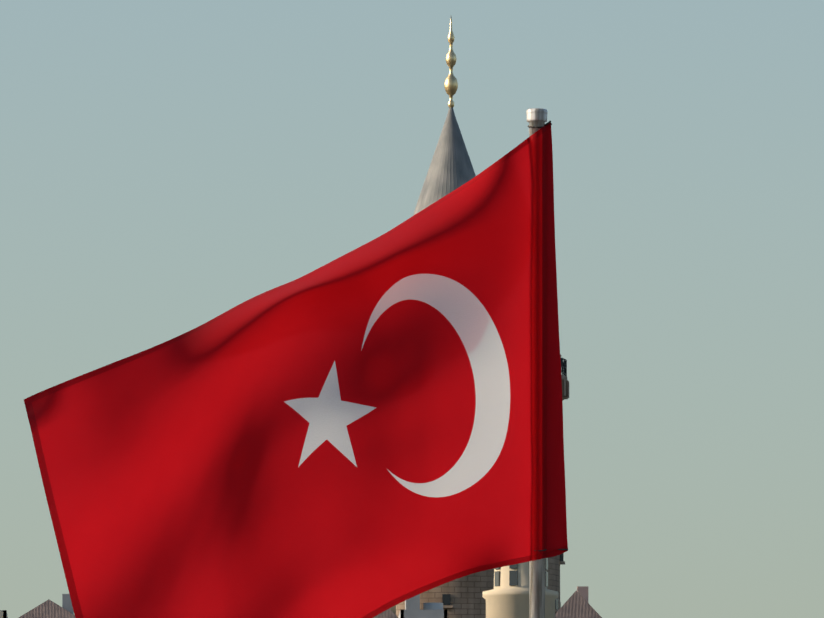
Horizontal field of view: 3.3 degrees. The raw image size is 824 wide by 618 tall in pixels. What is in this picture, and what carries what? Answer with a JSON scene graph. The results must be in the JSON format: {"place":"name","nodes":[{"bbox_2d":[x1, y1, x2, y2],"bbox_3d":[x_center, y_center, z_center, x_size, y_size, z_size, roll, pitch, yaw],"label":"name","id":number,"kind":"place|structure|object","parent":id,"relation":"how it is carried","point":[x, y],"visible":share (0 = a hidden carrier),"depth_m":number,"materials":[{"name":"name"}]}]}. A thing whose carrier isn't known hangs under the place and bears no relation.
{"place":"outdoors","nodes":[
{"label":"outdoors","id":0,"kind":"place"},
{"bbox_2d":[0,0,823,617],"label":"sky","id":1,"kind":"structure","parent":0,"point":[167,166],"materials":[{"name":"blue"}]},
{"bbox_3d":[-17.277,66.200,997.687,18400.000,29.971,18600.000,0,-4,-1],"label":"terrain ground","id":2,"kind":"structure","parent":0,"visible":0},
{"bbox_2d":[0,610,7,617],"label":"city house","id":3,"kind":"structure","parent":2,"relation":"on","point":[3,613],"depth_m":860.87,"materials":[{"name":"beige paint"}]},
{"bbox_2d":[19,594,74,617],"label":"city house","id":4,"kind":"structure","parent":2,"relation":"on","point":[48,609],"depth_m":882.68,"materials":[{"name":"tile"}]},
{"bbox_2d":[373,605,397,617],"bbox_3d":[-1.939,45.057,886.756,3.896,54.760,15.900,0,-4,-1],"label":"roof","id":5,"kind":"structure","parent":2,"relation":"on","point":[390,612],"depth_m":882.01,"materials":[{"name":"tile"}]},
{"bbox_2d":[398,594,446,617],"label":"city house","id":6,"kind":"structure","parent":2,"relation":"on","point":[429,610],"depth_m":861.35,"materials":[{"name":"grey paint"}]},
{"bbox_2d":[396,358,568,617],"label":"tower","id":7,"kind":"structure","parent":2,"relation":"on","point":[461,597],"depth_m":994.27,"materials":[{"name":"grey stone"}]},
{"bbox_2d":[413,17,475,215],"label":"spire","id":8,"kind":"structure","parent":7,"relation":"attached to","point":[451,169],"depth_m":1003.01,"materials":[{"name":"grey metal"}]},
{"bbox_2d":[483,558,557,617],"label":"domed turret","id":9,"kind":"object","parent":2,"relation":"on","point":[507,596],"visible":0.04,"depth_m":870.02,"materials":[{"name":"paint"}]},
{"bbox_2d":[526,108,567,617],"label":"flag pole","id":10,"kind":"object","parent":2,"relation":"on","point":[536,118],"visible":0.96,"depth_m":33.01,"materials":[{"name":"metal"}]},
{"bbox_2d":[24,123,567,617],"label":"flag","id":11,"kind":"object","parent":10,"relation":"attached to","point":[372,429],"visible":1,"depth_m":32.66,"materials":[{"name":"fabric"}]},
{"bbox_2d":[555,586,601,617],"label":"city house","id":12,"kind":"structure","parent":2,"relation":"on","point":[576,605],"depth_m":902.01,"materials":[{"name":"tile"}]}
]}

